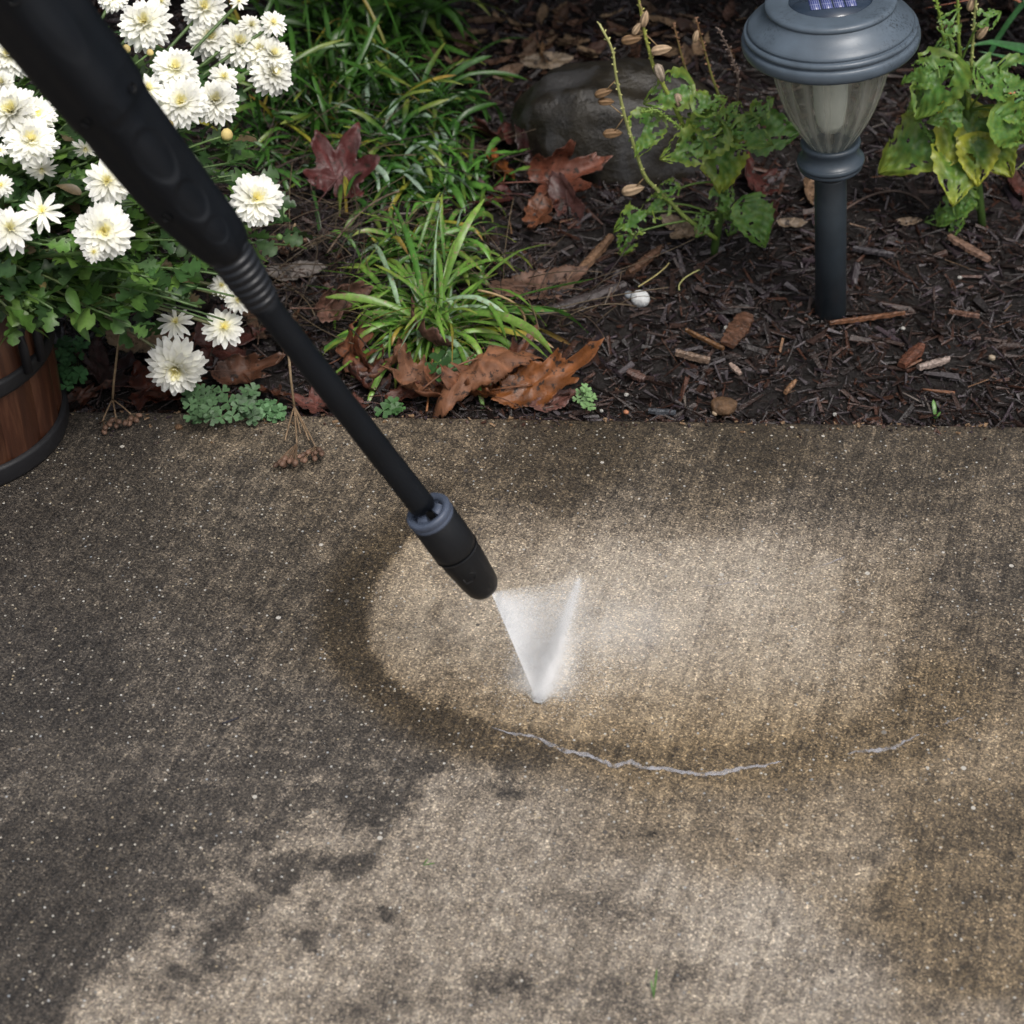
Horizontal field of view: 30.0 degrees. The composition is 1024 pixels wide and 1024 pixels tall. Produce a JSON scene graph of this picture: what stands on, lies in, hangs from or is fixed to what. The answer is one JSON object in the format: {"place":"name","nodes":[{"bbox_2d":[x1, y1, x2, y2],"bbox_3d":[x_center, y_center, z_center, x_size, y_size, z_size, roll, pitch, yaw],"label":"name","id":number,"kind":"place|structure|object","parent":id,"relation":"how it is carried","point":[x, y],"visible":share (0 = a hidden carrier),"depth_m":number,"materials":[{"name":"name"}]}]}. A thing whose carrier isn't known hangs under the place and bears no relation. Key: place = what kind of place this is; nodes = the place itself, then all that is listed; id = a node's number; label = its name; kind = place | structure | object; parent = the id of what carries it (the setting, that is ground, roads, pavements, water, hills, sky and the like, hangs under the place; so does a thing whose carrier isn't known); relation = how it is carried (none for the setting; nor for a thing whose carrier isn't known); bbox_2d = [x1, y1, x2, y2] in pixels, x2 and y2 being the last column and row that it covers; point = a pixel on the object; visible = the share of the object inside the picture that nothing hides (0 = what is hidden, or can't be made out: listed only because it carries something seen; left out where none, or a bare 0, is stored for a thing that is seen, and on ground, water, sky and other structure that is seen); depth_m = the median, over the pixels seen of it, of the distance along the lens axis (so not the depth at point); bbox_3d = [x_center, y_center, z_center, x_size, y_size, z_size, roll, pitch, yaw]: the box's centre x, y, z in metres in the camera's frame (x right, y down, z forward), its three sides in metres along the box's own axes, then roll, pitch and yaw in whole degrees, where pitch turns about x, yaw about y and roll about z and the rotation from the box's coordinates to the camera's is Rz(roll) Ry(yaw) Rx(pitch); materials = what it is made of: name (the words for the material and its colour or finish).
{"place":"outdoors","nodes":[
{"label":"outdoors","id":0,"kind":"place"},
{"bbox_2d":[0,0,497,599],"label":"pressure washer lance","id":1,"kind":"object","parent":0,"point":[76,64],"visible":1,"depth_m":1.14,"materials":[{"name":"black plastic"}]},
{"bbox_2d":[188,34,694,356],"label":"dry twigs","id":2,"kind":"object","parent":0,"point":[330,237],"depth_m":1.93,"materials":[{"name":"plant"}]},
{"bbox_2d":[0,412,1023,1023],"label":"patio","id":3,"kind":"structure","parent":0,"point":[772,836],"depth_m":1.44,"materials":[{"name":"concrete"}]},
{"bbox_2d":[0,315,69,485],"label":"barrel planter","id":4,"kind":"object","parent":3,"relation":"on","point":[34,411],"visible":0.62,"depth_m":1.65,"materials":[{"name":"red wood"}]},
{"bbox_2d":[0,0,312,395],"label":"chrysanthemum","id":5,"kind":"object","parent":4,"relation":"in","point":[55,174],"visible":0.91,"depth_m":1.60,"materials":[{"name":"white plant"}]},
{"bbox_2d":[101,334,142,434],"bbox_3d":[-0.352,-0.123,1.701,0.036,0.098,0.056,0,40,0],"label":"dried flower head","id":6,"kind":"object","parent":3,"relation":"on","point":[129,420],"visible":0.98,"depth_m":1.72},
{"bbox_2d":[273,357,324,467],"bbox_3d":[-0.187,-0.089,1.691,0.044,0.058,0.104,0,40,0],"label":"dried flower head","id":7,"kind":"object","parent":3,"relation":"on","point":[284,460],"visible":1,"depth_m":1.68},
{"bbox_2d":[69,409,1023,446],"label":"soil crumbs","id":8,"kind":"object","parent":3,"relation":"on","point":[605,419],"visible":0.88,"depth_m":1.73,"materials":[{"name":"brown soil"}]},
{"bbox_2d":[467,545,662,723],"bbox_3d":[0.060,0.065,1.480,0.236,0.098,0.187,-25,46,-26],"label":"water spray","id":9,"kind":"object","parent":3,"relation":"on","point":[542,680],"visible":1,"depth_m":1.48,"materials":[{"name":"white"}]},
{"bbox_2d":[6,0,1023,427],"bbox_3d":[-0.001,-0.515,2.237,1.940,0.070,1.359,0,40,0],"label":"mulch","id":10,"kind":"object","parent":0,"point":[853,278],"visible":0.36,"depth_m":1.94,"materials":[{"name":"brown plant"}]},
{"bbox_2d":[54,335,89,390],"bbox_3d":[-0.407,-0.130,1.772,0.035,0.046,0.098,-6,40,-7],"label":"clover","id":11,"kind":"object","parent":10,"relation":"on","point":[66,359],"visible":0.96,"depth_m":1.76,"materials":[{"name":"plant"}]},
{"bbox_2d":[67,379,111,408],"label":"fallen leaf","id":12,"kind":"object","parent":10,"relation":"on","point":[82,397],"visible":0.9,"depth_m":1.77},
{"bbox_2d":[71,336,136,405],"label":"fallen leaf","id":13,"kind":"object","parent":10,"relation":"on","point":[96,364],"visible":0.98,"depth_m":1.80,"materials":[{"name":"plant"}]},
{"bbox_2d":[105,327,177,353],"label":"fallen leaf","id":14,"kind":"object","parent":10,"relation":"on","point":[111,337],"visible":0.52,"depth_m":1.82,"materials":[{"name":"plant"}]},
{"bbox_2d":[108,360,207,410],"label":"fallen leaf","id":15,"kind":"object","parent":10,"relation":"on","point":[141,382],"visible":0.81,"depth_m":1.78,"materials":[{"name":"plant"}]},
{"bbox_2d":[142,382,230,399],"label":"fallen leaf","id":16,"kind":"object","parent":15,"relation":"on","point":[154,394],"visible":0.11,"depth_m":1.77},
{"bbox_2d":[181,382,262,425],"bbox_3d":[-0.262,-0.092,1.732,0.076,0.047,0.077,0,40,0],"label":"clover","id":17,"kind":"object","parent":10,"relation":"on","point":[207,410],"visible":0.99,"depth_m":1.72,"materials":[{"name":"plant"}]},
{"bbox_2d":[193,305,265,368],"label":"fallen leaf","id":18,"kind":"object","parent":10,"relation":"on","point":[220,352],"visible":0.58,"depth_m":1.83,"materials":[{"name":"plant"}]},
{"bbox_2d":[207,352,285,385],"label":"fallen leaf","id":19,"kind":"object","parent":10,"relation":"on","point":[235,366],"visible":0.99,"depth_m":1.79,"materials":[{"name":"plant"}]},
{"bbox_2d":[242,311,266,344],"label":"fallen leaf","id":20,"kind":"object","parent":10,"relation":"on","point":[261,335],"visible":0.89,"depth_m":1.85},
{"bbox_2d":[248,397,286,422],"bbox_3d":[-0.223,-0.090,1.743,0.039,0.030,0.037,0,40,0],"label":"clover","id":21,"kind":"object","parent":10,"relation":"on","point":[272,411],"visible":0.89,"depth_m":1.73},
{"bbox_2d":[242,372,297,406],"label":"fallen leaf","id":22,"kind":"object","parent":10,"relation":"on","point":[275,392],"visible":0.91,"depth_m":1.77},
{"bbox_2d":[277,223,306,254],"bbox_3d":[-0.225,-0.275,1.913,0.031,0.059,0.076,0,40,0],"label":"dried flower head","id":23,"kind":"object","parent":10,"relation":"on","point":[284,249],"visible":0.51,"depth_m":1.94},
{"bbox_2d":[266,260,326,280],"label":"fallen leaf","id":24,"kind":"object","parent":10,"relation":"on","point":[304,269],"visible":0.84,"depth_m":1.92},
{"bbox_2d":[287,387,328,413],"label":"fallen leaf","id":25,"kind":"object","parent":10,"relation":"on","point":[312,405],"visible":0.88,"depth_m":1.77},
{"bbox_2d":[190,50,469,240],"bbox_3d":[-0.244,-0.434,2.131,0.371,0.128,0.332,23,45,25],"label":"strap leaved plant","id":26,"kind":"object","parent":10,"relation":"on","point":[261,155],"visible":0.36,"depth_m":2.10,"materials":[{"name":"green plant"}]},
{"bbox_2d":[289,280,372,322],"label":"fallen leaf","id":27,"kind":"object","parent":10,"relation":"on","point":[322,303],"visible":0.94,"depth_m":1.85,"materials":[{"name":"plant"}]},
{"bbox_2d":[303,122,379,216],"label":"fallen leaf","id":28,"kind":"object","parent":10,"relation":"on","point":[325,175],"visible":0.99,"depth_m":2.01,"materials":[{"name":"plant"}]},
{"bbox_2d":[329,321,377,372],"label":"fallen leaf","id":29,"kind":"object","parent":10,"relation":"on","point":[344,349],"visible":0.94,"depth_m":1.80,"materials":[{"name":"plant"}]},
{"bbox_2d":[198,0,530,165],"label":"strap leaved plant","id":30,"kind":"object","parent":10,"relation":"on","point":[349,66],"visible":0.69,"depth_m":2.13,"materials":[{"name":"green plant"}]},
{"bbox_2d":[348,354,390,401],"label":"fallen leaf","id":31,"kind":"object","parent":10,"relation":"on","point":[355,373],"visible":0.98,"depth_m":1.79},
{"bbox_2d":[353,331,386,381],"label":"fallen leaf","id":32,"kind":"object","parent":10,"relation":"on","point":[359,353],"visible":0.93,"depth_m":1.80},
{"bbox_2d":[222,0,519,127],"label":"strap leaved plant","id":33,"kind":"object","parent":10,"relation":"on","point":[438,8],"visible":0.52,"depth_m":2.25,"materials":[{"name":"green plant"}]},
{"bbox_2d":[258,94,497,235],"bbox_3d":[-0.157,-0.374,2.073,0.281,0.124,0.282,0,40,0],"label":"strap leaved plant","id":34,"kind":"object","parent":10,"relation":"on","point":[388,171],"visible":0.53,"depth_m":2.06,"materials":[{"name":"green plant"}]},
{"bbox_2d":[374,396,405,417],"bbox_3d":[-0.110,-0.090,1.746,0.023,0.027,0.032,19,44,21],"label":"clover","id":35,"kind":"object","parent":10,"relation":"on","point":[395,407],"visible":1,"depth_m":1.74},
{"bbox_2d":[294,42,513,171],"bbox_3d":[-0.136,-0.447,2.134,0.254,0.138,0.243,6,40,7],"label":"strap leaved plant","id":36,"kind":"object","parent":10,"relation":"on","point":[447,106],"visible":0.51,"depth_m":2.12,"materials":[{"name":"green plant"}]},
{"bbox_2d":[369,380,441,401],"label":"fallen leaf","id":37,"kind":"object","parent":10,"relation":"on","point":[401,393],"visible":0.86,"depth_m":1.77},
{"bbox_2d":[378,348,443,391],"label":"fallen leaf","id":38,"kind":"object","parent":10,"relation":"on","point":[408,374],"visible":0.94,"depth_m":1.77,"materials":[{"name":"plant"}]},
{"bbox_2d":[313,190,523,308],"bbox_3d":[-0.087,-0.264,1.949,0.218,0.130,0.198,-29,48,-30],"label":"strap leaved plant","id":39,"kind":"object","parent":10,"relation":"on","point":[420,240],"visible":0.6,"depth_m":1.93,"materials":[{"name":"green plant"}]},
{"bbox_2d":[425,349,461,381],"bbox_3d":[-0.057,-0.126,1.778,0.042,0.041,0.058,-17,43,-19],"label":"clover","id":40,"kind":"object","parent":10,"relation":"on","point":[446,360],"visible":0.59,"depth_m":1.77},
{"bbox_2d":[307,199,592,408],"bbox_3d":[-0.061,-0.176,1.851,0.277,0.183,0.247,0,40,0],"label":"strap leaved plant","id":41,"kind":"object","parent":10,"relation":"on","point":[440,302],"visible":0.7,"depth_m":1.83,"materials":[{"name":"green plant"}]},
{"bbox_2d":[369,327,414,378],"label":"fallen leaf","id":42,"kind":"object","parent":41,"relation":"on","point":[391,361],"visible":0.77,"depth_m":1.78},
{"bbox_2d":[411,296,451,346],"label":"fallen leaf","id":43,"kind":"object","parent":41,"relation":"on","point":[433,336],"visible":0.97,"depth_m":1.79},
{"bbox_2d":[381,127,530,219],"bbox_3d":[-0.053,-0.353,2.066,0.174,0.083,0.182,0,40,0],"label":"strap leaved plant","id":44,"kind":"object","parent":10,"relation":"on","point":[459,191],"visible":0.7,"depth_m":2.05,"materials":[{"name":"green plant"}]},
{"bbox_2d":[450,32,473,51],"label":"fallen leaf","id":45,"kind":"object","parent":10,"relation":"on","point":[455,35],"visible":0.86,"depth_m":2.27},
{"bbox_2d":[420,345,544,418],"bbox_3d":[-0.027,-0.126,1.762,0.124,0.040,0.039,-32,23,-19],"label":"fallen leaf","id":46,"kind":"object","parent":10,"relation":"on","point":[494,364],"visible":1,"depth_m":1.75,"materials":[{"name":"plant"}]},
{"bbox_2d":[467,15,498,24],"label":"fallen leaf","id":47,"kind":"object","parent":10,"relation":"on","point":[484,19],"visible":1,"depth_m":2.32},
{"bbox_2d":[464,377,517,406],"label":"fallen leaf","id":48,"kind":"object","parent":10,"relation":"on","point":[486,393],"visible":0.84,"depth_m":1.76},
{"bbox_2d":[412,347,483,396],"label":"fallen leaf","id":49,"kind":"object","parent":48,"relation":"on","point":[449,377],"visible":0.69,"depth_m":1.75,"materials":[{"name":"plant"}]},
{"bbox_2d":[452,176,531,206],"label":"fallen leaf","id":50,"kind":"object","parent":10,"relation":"on","point":[501,187],"visible":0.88,"depth_m":2.04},
{"bbox_2d":[471,117,513,145],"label":"fallen leaf","id":51,"kind":"object","parent":10,"relation":"on","point":[505,126],"visible":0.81,"depth_m":2.12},
{"bbox_2d":[482,55,510,65],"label":"fallen leaf","id":52,"kind":"object","parent":10,"relation":"on","point":[495,61],"visible":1,"depth_m":2.23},
{"bbox_2d":[485,148,515,181],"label":"fallen leaf","id":53,"kind":"object","parent":10,"relation":"on","point":[501,166],"visible":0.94,"depth_m":2.07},
{"bbox_2d":[478,289,525,320],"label":"dry stem","id":54,"kind":"object","parent":10,"relation":"on","point":[503,297],"visible":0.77,"depth_m":1.82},
{"bbox_2d":[493,63,523,79],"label":"fallen leaf","id":55,"kind":"object","parent":10,"relation":"on","point":[514,68],"visible":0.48,"depth_m":2.22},
{"bbox_2d":[509,324,537,373],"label":"fallen leaf","id":56,"kind":"object","parent":10,"relation":"on","point":[523,344],"visible":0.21,"depth_m":1.81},
{"bbox_2d":[519,40,536,61],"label":"fallen leaf","id":57,"kind":"object","parent":10,"relation":"on","point":[529,49],"visible":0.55,"depth_m":2.26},
{"bbox_2d":[522,30,542,48],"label":"fallen leaf","id":58,"kind":"object","parent":10,"relation":"on","point":[526,42],"visible":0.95,"depth_m":2.28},
{"bbox_2d":[468,338,603,408],"bbox_3d":[0.025,-0.124,1.758,0.134,0.044,0.047,-21,65,-6],"label":"fallen leaf","id":59,"kind":"object","parent":10,"relation":"on","point":[548,378],"visible":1,"depth_m":1.77,"materials":[{"name":"plant"}]},
{"bbox_2d":[522,191,552,228],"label":"fallen leaf","id":60,"kind":"object","parent":10,"relation":"on","point":[543,204],"visible":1,"depth_m":2.01,"materials":[{"name":"plant"}]},
{"bbox_2d":[488,264,588,300],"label":"fallen leaf","id":61,"kind":"object","parent":10,"relation":"on","point":[518,284],"visible":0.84,"depth_m":1.92,"materials":[{"name":"plant"}]},
{"bbox_2d":[59,0,1020,424],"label":"mulch splinters","id":62,"kind":"object","parent":10,"relation":"on","point":[663,244],"visible":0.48,"depth_m":1.89,"materials":[{"name":"brown plant"}]},
{"bbox_2d":[537,3,549,24],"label":"fallen leaf","id":63,"kind":"object","parent":10,"relation":"on","point":[544,9],"visible":1,"depth_m":2.34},
{"bbox_2d":[520,51,572,68],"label":"fallen leaf","id":64,"kind":"object","parent":10,"relation":"on","point":[555,59],"visible":0.99,"depth_m":2.23,"materials":[{"name":"plant"}]},
{"bbox_2d":[528,388,579,411],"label":"fallen leaf","id":65,"kind":"object","parent":10,"relation":"on","point":[560,402],"visible":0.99,"depth_m":1.77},
{"bbox_2d":[499,139,612,204],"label":"fallen leaf","id":66,"kind":"object","parent":10,"relation":"on","point":[572,170],"visible":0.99,"depth_m":2.04,"materials":[{"name":"plant"}]},
{"bbox_2d":[552,5,568,28],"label":"fallen leaf","id":67,"kind":"object","parent":10,"relation":"on","point":[563,11],"visible":1,"depth_m":2.33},
{"bbox_2d":[547,170,585,228],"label":"fallen leaf","id":68,"kind":"object","parent":10,"relation":"on","point":[559,186],"visible":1,"depth_m":2.02,"materials":[{"name":"plant"}]},
{"bbox_2d":[533,280,626,320],"bbox_3d":[0.068,-0.209,1.891,0.104,0.012,0.014,-21,54,-23],"label":"bark piece","id":69,"kind":"object","parent":10,"relation":"on","point":[603,291],"visible":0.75,"depth_m":1.89,"materials":[{"name":"wood"}]},
{"bbox_2d":[572,383,596,412],"bbox_3d":[0.066,-0.098,1.749,0.023,0.032,0.055,0,40,0],"label":"clover","id":70,"kind":"object","parent":10,"relation":"on","point":[585,396],"visible":1,"depth_m":1.74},
{"bbox_2d":[574,40,607,58],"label":"fallen leaf","id":71,"kind":"object","parent":10,"relation":"on","point":[598,46],"visible":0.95,"depth_m":2.26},
{"bbox_2d":[579,233,614,268],"bbox_3d":[0.085,-0.265,1.948,0.012,0.007,0.066,14,45,29],"label":"bark piece","id":72,"kind":"object","parent":10,"relation":"on","point":[598,250],"visible":0.97,"depth_m":1.95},
{"bbox_2d":[509,57,719,187],"bbox_3d":[0.117,-0.396,2.135,0.241,0.230,0.170,0,40,0],"label":"boulder","id":73,"kind":"object","parent":10,"relation":"on","point":[557,107],"visible":0.34,"depth_m":2.05,"materials":[{"name":"stone"}]},
{"bbox_2d":[502,123,532,165],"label":"fallen leaf","id":74,"kind":"object","parent":73,"relation":"on","point":[521,140],"visible":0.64,"depth_m":2.07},
{"bbox_2d":[626,368,646,381],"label":"bark piece","id":75,"kind":"object","parent":10,"relation":"on","point":[636,375],"visible":1,"depth_m":1.79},
{"bbox_2d":[631,290,649,306],"bbox_3d":[0.127,-0.211,1.889,0.019,0.016,0.016,5,40,6],"label":"stone","id":76,"kind":"object","parent":10,"relation":"on","point":[643,301],"visible":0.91,"depth_m":1.88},
{"bbox_2d":[625,245,662,274],"bbox_3d":[0.134,-0.256,1.940,0.011,0.007,0.059,27,47,27],"label":"bark piece","id":77,"kind":"object","parent":10,"relation":"on","point":[638,266],"visible":0.96,"depth_m":1.94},
{"bbox_2d":[637,0,656,13],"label":"fallen leaf","id":78,"kind":"object","parent":10,"relation":"on","point":[650,8],"visible":0.76,"depth_m":2.35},
{"bbox_2d":[648,408,675,415],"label":"bark piece","id":79,"kind":"object","parent":10,"relation":"on","point":[656,411],"visible":1,"depth_m":1.75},
{"bbox_2d":[661,213,695,235],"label":"fallen leaf","id":80,"kind":"object","parent":10,"relation":"on","point":[671,218],"visible":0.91,"depth_m":1.99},
{"bbox_2d":[670,227,702,238],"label":"fallen leaf","id":81,"kind":"object","parent":10,"relation":"on","point":[676,234],"visible":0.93,"depth_m":1.98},
{"bbox_2d":[681,42,693,63],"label":"fallen leaf","id":82,"kind":"object","parent":10,"relation":"on","point":[687,52],"visible":0.81,"depth_m":2.27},
{"bbox_2d":[675,17,704,36],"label":"fallen leaf","id":83,"kind":"object","parent":10,"relation":"on","point":[685,22],"visible":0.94,"depth_m":2.32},
{"bbox_2d":[675,349,710,363],"bbox_3d":[0.172,-0.148,1.813,0.034,0.007,0.009,15,38,11],"label":"bark piece","id":84,"kind":"object","parent":10,"relation":"on","point":[690,356],"visible":1,"depth_m":1.81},
{"bbox_2d":[692,39,702,55],"bbox_3d":[0.222,-0.554,2.278,0.016,0.008,0.040,-13,50,13],"label":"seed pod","id":85,"kind":"object","parent":10,"relation":"on","point":[697,46],"visible":0.76,"depth_m":2.28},
{"bbox_2d":[594,0,800,256],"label":"snapdragon","id":86,"kind":"object","parent":10,"relation":"on","point":[756,209],"visible":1,"depth_m":1.86,"materials":[{"name":"green plant"}]},
{"bbox_2d":[685,328,724,350],"bbox_3d":[0.185,-0.166,1.833,0.045,0.005,0.005,30,50,28],"label":"stick","id":87,"kind":"object","parent":10,"relation":"on","point":[694,334],"visible":1,"depth_m":1.83,"materials":[{"name":"wood"}]},
{"bbox_2d":[710,396,736,415],"bbox_3d":[0.195,-0.098,1.759,0.025,0.014,0.023,-11,41,-13],"label":"stone","id":88,"kind":"object","parent":10,"relation":"on","point":[722,406],"visible":1,"depth_m":1.75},
{"bbox_2d":[722,1,734,20],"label":"fallen leaf","id":89,"kind":"object","parent":10,"relation":"on","point":[729,9],"visible":1,"depth_m":2.35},
{"bbox_2d":[720,312,753,348],"bbox_3d":[0.217,-0.176,1.844,0.022,0.005,0.054,23,48,14],"label":"bark flake","id":90,"kind":"object","parent":10,"relation":"on","point":[736,330],"visible":1,"depth_m":1.84,"materials":[{"name":"wood"}]},
{"bbox_2d":[742,149,779,195],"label":"fallen leaf","id":91,"kind":"object","parent":10,"relation":"on","point":[756,182],"visible":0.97,"depth_m":2.05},
{"bbox_2d":[776,217,806,227],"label":"fallen leaf","id":92,"kind":"object","parent":10,"relation":"on","point":[792,222],"visible":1,"depth_m":1.98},
{"bbox_2d":[800,177,813,206],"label":"fallen leaf","id":93,"kind":"object","parent":10,"relation":"on","point":[808,183],"visible":0.87,"depth_m":2.04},
{"bbox_2d":[741,0,920,322],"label":"solar path light","id":94,"kind":"object","parent":10,"relation":"on","point":[829,50],"visible":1,"depth_m":1.66,"materials":[{"name":"plastic"}]},
{"bbox_2d":[829,311,904,324],"bbox_3d":[0.346,-0.190,1.862,0.078,0.005,0.007,-8,37,-11],"label":"stick","id":95,"kind":"object","parent":10,"relation":"on","point":[867,317],"visible":1,"depth_m":1.86,"materials":[{"name":"wood"}]},
{"bbox_2d":[853,245,894,257],"bbox_3d":[0.369,-0.266,1.948,0.042,0.006,0.009,11,43,13],"label":"bark piece","id":96,"kind":"object","parent":10,"relation":"on","point":[869,250],"visible":1,"depth_m":1.95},
{"bbox_2d":[847,190,928,208],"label":"dry stem","id":97,"kind":"object","parent":10,"relation":"on","point":[899,191],"visible":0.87,"depth_m":2.02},
{"bbox_2d":[896,216,922,225],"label":"fallen leaf","id":98,"kind":"object","parent":10,"relation":"on","point":[908,219],"visible":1,"depth_m":2.00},
{"bbox_2d":[897,342,924,368],"bbox_3d":[0.379,-0.149,1.810,0.015,0.007,0.038,22,48,34],"label":"bark piece","id":99,"kind":"object","parent":10,"relation":"on","point":[915,352],"visible":1,"depth_m":1.81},
{"bbox_2d":[916,356,949,370],"bbox_3d":[0.398,-0.141,1.802,0.035,0.006,0.009,-16,44,-21],"label":"bark piece","id":100,"kind":"object","parent":10,"relation":"on","point":[933,363],"visible":1,"depth_m":1.80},
{"bbox_2d":[878,0,1023,235],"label":"snapdragon","id":101,"kind":"object","parent":10,"relation":"on","point":[965,146],"visible":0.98,"depth_m":1.91,"materials":[{"name":"green plant"}]},
{"bbox_2d":[948,309,979,318],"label":"bark piece","id":102,"kind":"object","parent":10,"relation":"on","point":[964,313],"visible":1,"depth_m":1.86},
{"bbox_2d":[946,234,991,261],"bbox_3d":[0.469,-0.271,1.960,0.013,0.006,0.053,-26,51,-35],"label":"bark piece","id":103,"kind":"object","parent":10,"relation":"on","point":[968,247],"visible":1,"depth_m":1.96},
{"bbox_2d":[928,0,1023,164],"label":"iris","id":104,"kind":"object","parent":10,"relation":"on","point":[1013,46],"visible":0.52,"depth_m":2.04,"materials":[{"name":"green plant"}]},
{"bbox_2d":[1005,168,1023,205],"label":"fallen leaf","id":105,"kind":"object","parent":10,"relation":"on","point":[1015,183],"visible":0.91,"depth_m":2.05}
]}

